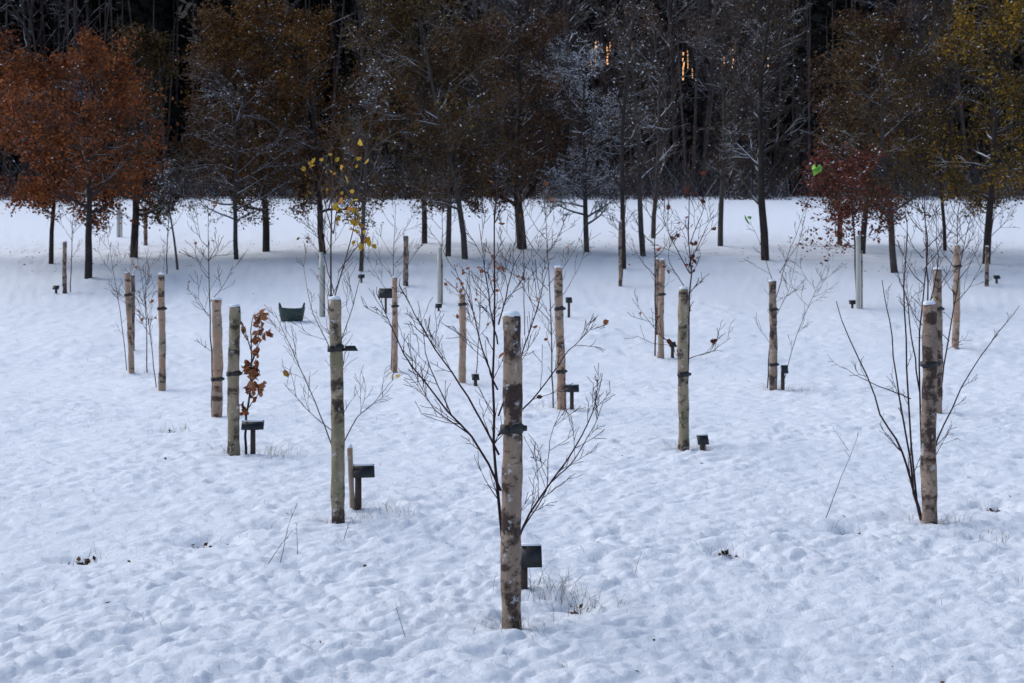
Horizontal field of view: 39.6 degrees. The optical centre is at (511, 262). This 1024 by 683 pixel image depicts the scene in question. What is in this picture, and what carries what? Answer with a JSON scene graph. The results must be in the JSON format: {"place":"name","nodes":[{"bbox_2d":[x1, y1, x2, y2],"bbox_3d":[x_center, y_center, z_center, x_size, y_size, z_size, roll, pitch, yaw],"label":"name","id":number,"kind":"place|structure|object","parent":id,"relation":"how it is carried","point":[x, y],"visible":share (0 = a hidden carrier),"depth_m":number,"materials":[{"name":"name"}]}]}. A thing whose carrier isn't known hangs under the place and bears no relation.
{"place":"outdoors","nodes":[
{"label":"outdoors","id":0,"kind":"place"},
{"bbox_2d":[0,0,1023,682],"bbox_3d":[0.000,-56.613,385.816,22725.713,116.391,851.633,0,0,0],"label":"snowy ground","id":1,"kind":"structure","parent":0,"point":[800,594],"depth_m":10.66,"materials":[{"name":"white snow"}]},
{"bbox_2d":[0,23,53,207],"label":"oak tree","id":2,"kind":"object","parent":1,"relation":"on","point":[4,40],"visible":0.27,"depth_m":34.03,"materials":[{"name":"orange plant"}]},
{"bbox_2d":[52,285,58,293],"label":"plant label sign","id":3,"kind":"object","parent":1,"relation":"on","point":[55,287],"visible":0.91,"depth_m":27.59,"materials":[{"name":"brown wood"}]},
{"bbox_2d":[62,241,66,293],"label":"wooden tree stake","id":4,"kind":"object","parent":1,"relation":"on","point":[64,272],"visible":0.94,"depth_m":27.47,"materials":[{"name":"wood"}]},
{"bbox_2d":[0,52,133,263],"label":"oak tree","id":5,"kind":"object","parent":1,"relation":"on","point":[52,206],"visible":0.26,"depth_m":31.90,"materials":[{"name":"orange plant"}]},
{"bbox_2d":[54,177,88,291],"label":"birch sapling","id":6,"kind":"object","parent":1,"relation":"on","point":[73,181],"visible":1,"depth_m":27.73,"materials":[{"name":"brown plant"}]},
{"bbox_2d":[0,20,178,278],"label":"oak tree","id":7,"kind":"object","parent":1,"relation":"on","point":[87,60],"visible":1,"depth_m":29.49,"materials":[{"name":"orange plant"}]},
{"bbox_2d":[91,212,136,369],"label":"rowan sapling","id":8,"kind":"object","parent":1,"relation":"on","point":[114,277],"visible":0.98,"depth_m":19.21,"materials":[{"name":"brown plant"}]},
{"bbox_2d":[116,202,121,236],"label":"tree shelter tube","id":9,"kind":"object","parent":1,"relation":"on","point":[119,230],"visible":0.66,"depth_m":40.45,"materials":[{"name":"grey plastic"}]},
{"bbox_2d":[124,272,134,373],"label":"wooden tree stake","id":10,"kind":"object","parent":1,"relation":"on","point":[131,368],"visible":0.91,"depth_m":18.97,"materials":[{"name":"wood"}]},
{"bbox_2d":[131,274,134,349],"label":"wooden tree stake","id":11,"kind":"object","parent":1,"relation":"on","point":[133,299],"visible":0.61,"depth_m":20.98,"materials":[{"name":"brown wood"}]},
{"bbox_2d":[105,233,166,387],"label":"rowan sapling","id":12,"kind":"object","parent":1,"relation":"on","point":[145,297],"visible":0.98,"depth_m":16.99,"materials":[{"name":"brown plant"}]},
{"bbox_2d":[143,211,147,244],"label":"wooden tree stake","id":13,"kind":"object","parent":1,"relation":"on","point":[145,232],"visible":0.53,"depth_m":37.46,"materials":[{"name":"brown wood"}]},
{"bbox_2d":[134,262,157,372],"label":"rowan sapling","id":14,"kind":"object","parent":1,"relation":"on","point":[151,301],"visible":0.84,"depth_m":19.06,"materials":[{"name":"orange plant"}]},
{"bbox_2d":[78,20,225,257],"bbox_3d":[-8.966,-2.855,33.852,2.878,5.642,3.314,0,0,39],"label":"hornbeam tree","id":15,"kind":"object","parent":1,"relation":"on","point":[149,50],"visible":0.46,"depth_m":33.85,"materials":[{"name":"brown plant"}]},
{"bbox_2d":[157,273,166,390],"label":"wooden tree stake","id":16,"kind":"object","parent":1,"relation":"on","point":[161,308],"visible":0.96,"depth_m":16.77,"materials":[{"name":"wood"}]},
{"bbox_2d":[150,158,178,269],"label":"young ash tree","id":17,"kind":"object","parent":1,"relation":"on","point":[175,249],"visible":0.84,"depth_m":31.37,"materials":[{"name":"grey plant"}]},
{"bbox_2d":[140,175,193,273],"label":"birch sapling","id":18,"kind":"object","parent":1,"relation":"on","point":[167,215],"visible":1,"depth_m":30.47,"materials":[{"name":"brown plant"}]},
{"bbox_2d":[179,199,247,416],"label":"birch sapling","id":19,"kind":"object","parent":1,"relation":"on","point":[208,246],"visible":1,"depth_m":13.88,"materials":[{"name":"orange plant"}]},
{"bbox_2d":[211,297,224,417],"bbox_3d":[-2.852,0.949,13.798,0.128,1.227,0.116,0,0,0],"label":"wooden tree stake","id":20,"kind":"object","parent":1,"relation":"on","point":[217,378],"visible":0.95,"depth_m":13.76,"materials":[{"name":"wood"}]},
{"bbox_2d":[226,304,242,455],"bbox_3d":[-2.202,0.960,11.298,0.125,1.267,0.112,0,0,0],"label":"wooden tree stake","id":21,"kind":"object","parent":1,"relation":"on","point":[233,373],"visible":0.97,"depth_m":11.26,"materials":[{"name":"wood"}]},
{"bbox_2d":[156,46,330,259],"bbox_3d":[-6.627,-2.477,33.781,3.542,4.994,3.662,0,0,-42],"label":"cherry tree","id":22,"kind":"object","parent":1,"relation":"on","point":[219,79],"visible":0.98,"depth_m":33.27,"materials":[{"name":"brown plant"}]},
{"bbox_2d":[241,420,263,454],"bbox_3d":[-2.060,1.421,11.300,0.175,0.332,0.093,0,0,-6],"label":"plant label sign","id":23,"kind":"object","parent":1,"relation":"on","point":[252,426],"visible":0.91,"depth_m":11.29,"materials":[{"name":"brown wood"}]},
{"bbox_2d":[239,308,273,453],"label":"beech sapling","id":24,"kind":"object","parent":1,"relation":"on","point":[252,372],"visible":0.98,"depth_m":11.32,"materials":[{"name":"orange plant"}]},
{"bbox_2d":[176,0,350,251],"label":"beech tree","id":25,"kind":"object","parent":1,"relation":"on","point":[218,25],"visible":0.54,"depth_m":34.83,"materials":[{"name":"brown plant"}]},
{"bbox_2d":[278,302,304,321],"bbox_3d":[-3.700,0.835,23.900,0.470,0.326,0.350,0,0,0],"label":"garden tub","id":26,"kind":"object","parent":1,"relation":"on","point":[291,316],"visible":0.94,"depth_m":23.78,"materials":[{"name":"green plastic"}]},
{"bbox_2d":[197,0,417,253],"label":"field maple tree","id":27,"kind":"object","parent":1,"relation":"on","point":[290,33],"visible":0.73,"depth_m":34.55,"materials":[{"name":"brown plant"}]},
{"bbox_2d":[319,252,324,316],"bbox_3d":[-3.284,0.409,24.600,0.104,1.175,0.070,0,0,0],"label":"tree shelter tube","id":28,"kind":"object","parent":1,"relation":"on","point":[321,291],"visible":0.84,"depth_m":24.58,"materials":[{"name":"white plastic"}]},
{"bbox_2d":[297,170,349,279],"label":"birch sapling","id":29,"kind":"object","parent":1,"relation":"on","point":[327,198],"visible":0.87,"depth_m":24.67,"materials":[{"name":"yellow plant"}]},
{"bbox_2d":[264,113,400,443],"bbox_3d":[-1.066,0.319,8.411,0.839,2.381,0.470,0,0,0],"label":"birch sapling","id":30,"kind":"object","parent":1,"relation":"on","point":[355,223],"visible":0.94,"depth_m":8.34,"materials":[{"name":"brown plant"}]},
{"bbox_2d":[327,296,357,523],"bbox_3d":[-0.975,0.890,8.217,0.176,1.398,0.096,0,0,0],"label":"wooden tree stake","id":31,"kind":"object","parent":1,"relation":"on","point":[335,348],"visible":0.94,"depth_m":8.19,"materials":[{"name":"wood"}]},
{"bbox_2d":[347,444,354,509],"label":"wooden tree stake","id":32,"kind":"object","parent":1,"relation":"on","point":[350,476],"visible":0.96,"depth_m":8.49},
{"bbox_2d":[358,274,364,282],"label":"plant label sign","id":33,"kind":"object","parent":1,"relation":"on","point":[362,275],"visible":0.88,"depth_m":28.79,"materials":[{"name":"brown wood"}]},
{"bbox_2d":[353,464,374,509],"bbox_3d":[-0.885,1.371,8.501,0.125,0.331,0.078,0,0,-9],"label":"plant label sign","id":34,"kind":"object","parent":1,"relation":"on","point":[360,471],"visible":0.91,"depth_m":8.49,"materials":[{"name":"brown wood"}]},
{"bbox_2d":[315,58,420,270],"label":"birch tree","id":35,"kind":"object","parent":1,"relation":"on","point":[363,207],"visible":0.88,"depth_m":30.65,"materials":[{"name":"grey plant"}]},
{"bbox_2d":[379,288,391,312],"bbox_3d":[-2.220,0.700,25.003,0.240,0.510,0.074,0,0,0],"label":"plant label sign","id":36,"kind":"object","parent":1,"relation":"on","point":[385,293],"visible":0.75,"depth_m":24.99,"materials":[{"name":"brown wood"}]},
{"bbox_2d":[359,195,426,369],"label":"hazel sapling","id":37,"kind":"object","parent":1,"relation":"on","point":[362,235],"visible":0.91,"depth_m":19.42,"materials":[{"name":"brown plant"}]},
{"bbox_2d":[391,276,398,372],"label":"wooden tree stake","id":38,"kind":"object","parent":1,"relation":"on","point":[394,306],"visible":0.93,"depth_m":19.17,"materials":[{"name":"wood"}]},
{"bbox_2d":[403,235,408,285],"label":"wooden tree stake","id":39,"kind":"object","parent":1,"relation":"on","point":[405,264],"visible":0.84,"depth_m":28.36,"materials":[{"name":"wood"}]},
{"bbox_2d":[361,23,489,243],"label":"beech tree","id":40,"kind":"object","parent":1,"relation":"on","point":[424,225],"visible":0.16,"depth_m":38.10,"materials":[{"name":"brown plant"}]},
{"bbox_2d":[333,0,541,258],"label":"field maple tree","id":41,"kind":"object","parent":1,"relation":"on","point":[394,21],"visible":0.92,"depth_m":32.56,"materials":[{"name":"brown plant"}]},
{"bbox_2d":[435,303,441,310],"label":"plant label sign","id":42,"kind":"object","parent":1,"relation":"on","point":[439,306],"visible":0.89,"depth_m":25.19,"materials":[{"name":"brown wood"}]},
{"bbox_2d":[437,248,442,302],"bbox_3d":[-1.314,0.267,26.000,0.104,1.055,0.070,0,0,0],"label":"tree shelter tube","id":43,"kind":"object","parent":1,"relation":"on","point":[439,280],"visible":0.91,"depth_m":25.98,"materials":[{"name":"white plastic"}]},
{"bbox_2d":[416,167,467,258],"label":"birch sapling","id":44,"kind":"object","parent":1,"relation":"on","point":[441,203],"visible":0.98,"depth_m":26.20,"materials":[{"name":"brown plant"}]},
{"bbox_2d":[382,16,532,255],"bbox_3d":[-1.310,-2.938,33.944,3.164,5.770,3.387,0,0,24],"label":"cherry tree","id":45,"kind":"object","parent":1,"relation":"on","point":[475,204],"visible":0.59,"depth_m":33.62,"materials":[{"name":"brown plant"}]},
{"bbox_2d":[458,292,467,382],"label":"wooden tree stake","id":46,"kind":"object","parent":1,"relation":"on","point":[462,304],"visible":0.92,"depth_m":17.76,"materials":[{"name":"wood"}]},
{"bbox_2d":[471,373,479,385],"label":"plant label sign","id":47,"kind":"object","parent":1,"relation":"on","point":[475,377],"visible":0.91,"depth_m":17.49,"materials":[{"name":"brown wood"}]},
{"bbox_2d":[444,254,512,372],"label":"beech sapling","id":48,"kind":"object","parent":1,"relation":"on","point":[461,289],"visible":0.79,"depth_m":17.97,"materials":[{"name":"orange plant"}]},
{"bbox_2d":[361,148,614,536],"bbox_3d":[-0.097,0.534,5.972,1.084,2.023,0.349,0,0,10],"label":"birch sapling","id":49,"kind":"object","parent":1,"relation":"on","point":[497,489],"visible":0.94,"depth_m":5.97,"materials":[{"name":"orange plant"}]},
{"bbox_2d":[0,240,1011,682],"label":"fallen leaves","id":50,"kind":"object","parent":1,"relation":"on","point":[448,364],"visible":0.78,"depth_m":8.74,"materials":[{"name":"brown plant"}]},
{"bbox_2d":[0,0,1023,196],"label":"woodland","id":51,"kind":"object","parent":1,"relation":"on","point":[43,23],"visible":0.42,"depth_m":83.08,"materials":[{"name":"brown plant"}]},
{"bbox_2d":[0,140,1023,200],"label":"undergrowth","id":52,"kind":"object","parent":1,"relation":"on","point":[679,192],"visible":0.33,"depth_m":73.81,"materials":[{"name":"brown plant"}]},
{"bbox_2d":[500,310,526,629],"bbox_3d":[-0.004,0.891,5.846,0.105,1.388,0.095,0,0,-45],"label":"wooden tree stake","id":53,"kind":"object","parent":1,"relation":"on","point":[513,428],"visible":0.94,"depth_m":5.82,"materials":[{"name":"wood"}]},
{"bbox_2d":[14,338,1022,673],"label":"grass","id":54,"kind":"structure","parent":1,"relation":"on","point":[562,586],"depth_m":7.41,"materials":[{"name":"brown plant"}]},
{"bbox_2d":[418,0,622,249],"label":"beech tree","id":55,"kind":"object","parent":1,"relation":"on","point":[539,26],"visible":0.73,"depth_m":35.53,"materials":[{"name":"brown plant"}]},
{"bbox_2d":[494,190,566,334],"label":"birch sapling","id":56,"kind":"object","parent":1,"relation":"on","point":[538,243],"visible":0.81,"depth_m":22.50,"materials":[{"name":"brown plant"}]},
{"bbox_2d":[521,543,541,589],"bbox_3d":[0.082,1.403,6.424,0.103,0.266,0.058,0,0,-6],"label":"plant label sign","id":57,"kind":"object","parent":1,"relation":"on","point":[531,555],"visible":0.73,"depth_m":6.41,"materials":[{"name":"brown wood"}]},
{"bbox_2d":[499,179,600,407],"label":"birch sapling","id":58,"kind":"object","parent":1,"relation":"on","point":[547,252],"visible":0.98,"depth_m":14.52,"materials":[{"name":"orange plant"}]},
{"bbox_2d":[554,265,566,409],"bbox_3d":[0.490,0.782,14.298,0.134,1.507,0.106,0,0,0],"label":"wooden tree stake","id":59,"kind":"object","parent":1,"relation":"on","point":[559,308],"visible":0.98,"depth_m":14.26,"materials":[{"name":"wood"}]},
{"bbox_2d":[268,425,860,636],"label":"bare stalks","id":60,"kind":"object","parent":1,"relation":"on","point":[638,560],"visible":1,"depth_m":7.31,"materials":[{"name":"brown plant"}]},
{"bbox_2d":[565,297,571,317],"bbox_3d":[0.979,0.797,24.504,0.110,0.411,0.062,0,0,-11],"label":"plant label sign","id":61,"kind":"object","parent":1,"relation":"on","point":[568,300],"visible":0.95,"depth_m":24.49,"materials":[{"name":"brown wood"}]},
{"bbox_2d":[565,384,578,409],"bbox_3d":[0.600,1.381,14.250,0.140,0.326,0.088,0,0,0],"label":"plant label sign","id":62,"kind":"object","parent":1,"relation":"on","point":[573,386],"visible":0.86,"depth_m":14.24,"materials":[{"name":"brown wood"}]},
{"bbox_2d":[527,32,667,251],"bbox_3d":[1.683,-2.970,35.377,3.265,5.579,3.653,0,0,-23],"label":"frosted hawthorn tree","id":63,"kind":"object","parent":1,"relation":"on","point":[590,147],"visible":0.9,"depth_m":35.17,"materials":[{"name":"grey plant"}]},
{"bbox_2d":[618,220,621,286],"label":"wooden tree stake","id":64,"kind":"object","parent":1,"relation":"on","point":[620,253],"visible":0.98,"depth_m":28.37,"materials":[{"name":"wood"}]},
{"bbox_2d":[582,0,661,268],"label":"alder tree","id":65,"kind":"object","parent":1,"relation":"on","point":[621,154],"visible":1,"depth_m":30.93,"materials":[{"name":"grey plant"}]},
{"bbox_2d":[606,168,643,279],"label":"birch sapling","id":66,"kind":"object","parent":1,"relation":"on","point":[623,211],"visible":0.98,"depth_m":28.63,"materials":[{"name":"brown plant"}]},
{"bbox_2d":[588,0,671,255],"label":"alder tree","id":67,"kind":"object","parent":1,"relation":"on","point":[640,177],"visible":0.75,"depth_m":33.94,"materials":[{"name":"grey plant"}]},
{"bbox_2d":[621,172,681,355],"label":"birch sapling","id":68,"kind":"object","parent":1,"relation":"on","point":[645,202],"visible":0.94,"depth_m":20.40,"materials":[{"name":"brown plant"}]},
{"bbox_2d":[654,258,658,334],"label":"wooden tree stake","id":69,"kind":"object","parent":1,"relation":"on","point":[657,276],"visible":0.41,"depth_m":22.46,"materials":[{"name":"brown wood"}]},
{"bbox_2d":[618,1,695,237],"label":"alder tree","id":70,"kind":"object","parent":1,"relation":"on","point":[659,135],"visible":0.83,"depth_m":40.26,"materials":[{"name":"grey plant"}]},
{"bbox_2d":[657,258,665,358],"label":"wooden tree stake","id":71,"kind":"object","parent":1,"relation":"on","point":[661,294],"visible":0.9,"depth_m":20.16,"materials":[{"name":"wood"}]},
{"bbox_2d":[669,341,676,357],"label":"plant label sign","id":72,"kind":"object","parent":1,"relation":"on","point":[672,351],"visible":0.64,"depth_m":20.19,"materials":[{"name":"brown wood"}]},
{"bbox_2d":[625,151,734,383],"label":"cherry sapling","id":73,"kind":"object","parent":1,"relation":"on","point":[695,243],"visible":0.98,"depth_m":11.65,"materials":[{"name":"red plant"}]},
{"bbox_2d":[677,286,690,450],"bbox_3d":[1.397,0.890,11.537,0.115,1.397,0.104,0,0,0],"label":"wooden tree stake","id":74,"kind":"object","parent":1,"relation":"on","point":[683,374],"visible":0.94,"depth_m":11.50,"materials":[{"name":"wood"}]},
{"bbox_2d":[697,434,708,449],"bbox_3d":[1.529,1.471,11.404,0.090,0.190,0.060,0,0,-11],"label":"plant label sign","id":75,"kind":"object","parent":1,"relation":"on","point":[702,440],"visible":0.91,"depth_m":11.39,"materials":[{"name":"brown wood"}]},
{"bbox_2d":[664,0,791,245],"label":"ash tree","id":76,"kind":"object","parent":1,"relation":"on","point":[717,172],"visible":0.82,"depth_m":36.33,"materials":[{"name":"grey plant"}]},
{"bbox_2d":[692,0,835,260],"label":"ash tree","id":77,"kind":"object","parent":1,"relation":"on","point":[758,164],"visible":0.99,"depth_m":33.38,"materials":[{"name":"dark bark"},{"name":"brown leaf"},{"name":"snow"}]},
{"bbox_2d":[768,279,778,390],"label":"wooden tree stake","id":78,"kind":"object","parent":1,"relation":"on","point":[773,347],"visible":0.96,"depth_m":16.76,"materials":[{"name":"wood"}]},
{"bbox_2d":[739,164,821,387],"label":"willow sapling","id":79,"kind":"object","parent":1,"relation":"on","point":[817,169],"visible":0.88,"depth_m":16.99,"materials":[{"name":"brown plant"}]},
{"bbox_2d":[781,364,787,389],"bbox_3d":[3.220,1.386,16.804,0.080,0.361,0.062,0,0,-6],"label":"plant label sign","id":80,"kind":"object","parent":1,"relation":"on","point":[784,369],"visible":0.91,"depth_m":16.79,"materials":[{"name":"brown wood"}]},
{"bbox_2d":[779,252,845,376],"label":"willow sapling","id":81,"kind":"object","parent":1,"relation":"on","point":[812,297],"visible":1,"depth_m":16.86,"materials":[{"name":"brown plant"}]},
{"bbox_2d":[804,89,872,244],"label":"copper beech tree","id":82,"kind":"object","parent":1,"relation":"on","point":[823,174],"visible":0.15,"depth_m":37.54,"materials":[{"name":"red plant"}]},
{"bbox_2d":[790,134,909,289],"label":"young copper beech tree","id":83,"kind":"object","parent":1,"relation":"on","point":[853,168],"visible":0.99,"depth_m":25.85,"materials":[{"name":"red plant"}]},
{"bbox_2d":[849,300,855,307],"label":"plant label sign","id":84,"kind":"object","parent":1,"relation":"on","point":[852,302],"visible":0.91,"depth_m":25.89,"materials":[{"name":"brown wood"}]},
{"bbox_2d":[856,236,862,308],"bbox_3d":[6.293,0.198,25.793,0.122,1.355,0.090,0,0,26],"label":"tree shelter tube","id":85,"kind":"object","parent":1,"relation":"on","point":[859,278],"visible":0.87,"depth_m":25.77,"materials":[{"name":"white plastic"}]},
{"bbox_2d":[796,0,933,253],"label":"hornbeam tree","id":86,"kind":"object","parent":1,"relation":"on","point":[893,28],"visible":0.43,"depth_m":35.17,"materials":[{"name":"brown plant"}]},
{"bbox_2d":[805,9,951,272],"bbox_3d":[7.972,-2.640,31.459,3.378,5.893,3.276,0,0,0],"label":"hornbeam tree","id":87,"kind":"object","parent":1,"relation":"on","point":[870,40],"visible":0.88,"depth_m":31.07,"materials":[{"name":"brown plant"}]},
{"bbox_2d":[827,188,1017,520],"bbox_3d":[2.378,0.545,8.319,1.122,1.983,0.295,0,0,0],"label":"willow sapling","id":88,"kind":"object","parent":1,"relation":"on","point":[912,481],"visible":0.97,"depth_m":8.35,"materials":[{"name":"brown plant"}]},
{"bbox_2d":[885,164,973,338],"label":"hazel sapling","id":89,"kind":"object","parent":1,"relation":"on","point":[931,255],"visible":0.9,"depth_m":14.31,"materials":[{"name":"brown plant"}]},
{"bbox_2d":[920,300,940,523],"bbox_3d":[2.428,0.908,8.248,0.117,1.377,0.106,0,0,0],"label":"wooden tree stake","id":90,"kind":"object","parent":1,"relation":"on","point":[929,363],"visible":0.97,"depth_m":8.21,"materials":[{"name":"wood"}]},
{"bbox_2d":[933,267,944,413],"bbox_3d":[4.217,0.798,14.096,0.103,1.507,0.114,0,0,45],"label":"wooden tree stake","id":91,"kind":"object","parent":1,"relation":"on","point":[937,295],"visible":0.5,"depth_m":14.06,"materials":[{"name":"wood"}]},
{"bbox_2d":[893,0,990,250],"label":"ash tree","id":92,"kind":"object","parent":1,"relation":"on","point":[931,26],"visible":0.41,"depth_m":35.62,"materials":[{"name":"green plant"}]},
{"bbox_2d":[868,0,1023,263],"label":"norway maple tree","id":93,"kind":"object","parent":1,"relation":"on","point":[1008,20],"visible":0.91,"depth_m":31.90,"materials":[{"name":"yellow plant"}]},
{"bbox_2d":[921,186,983,293],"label":"birch sapling","id":94,"kind":"object","parent":1,"relation":"on","point":[957,223],"visible":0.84,"depth_m":21.27,"materials":[{"name":"brown plant"}]},
{"bbox_2d":[915,202,992,383],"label":"hazel sapling","id":95,"kind":"object","parent":1,"relation":"on","point":[955,301],"visible":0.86,"depth_m":14.46,"materials":[{"name":"brown plant"}]},
{"bbox_2d":[952,244,961,348],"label":"wooden tree stake","id":96,"kind":"object","parent":1,"relation":"on","point":[956,320],"visible":0.87,"depth_m":21.06,"materials":[{"name":"wood"}]},
{"bbox_2d":[984,246,988,286],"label":"wooden tree stake","id":97,"kind":"object","parent":1,"relation":"on","point":[986,276],"visible":0.96,"depth_m":28.57,"materials":[{"name":"wood"}]},
{"bbox_2d":[958,168,1023,256],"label":"birch sapling","id":98,"kind":"object","parent":1,"relation":"on","point":[994,207],"visible":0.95,"depth_m":28.76,"materials":[{"name":"brown plant"}]},
{"bbox_2d":[993,275,1000,283],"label":"plant label sign","id":99,"kind":"object","parent":1,"relation":"on","point":[996,277],"visible":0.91,"depth_m":28.89,"materials":[{"name":"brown wood"}]},
{"bbox_2d":[1001,0,1023,205],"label":"hornbeam tree","id":100,"kind":"object","parent":1,"relation":"on","point":[1012,155],"visible":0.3,"depth_m":35.37,"materials":[{"name":"brown plant"}]},
{"bbox_2d":[595,42,768,79],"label":"sky","id":101,"kind":"structure","parent":0,"point":[682,60],"depth_m":70.50,"materials":[{"name":"orange"}]}
]}

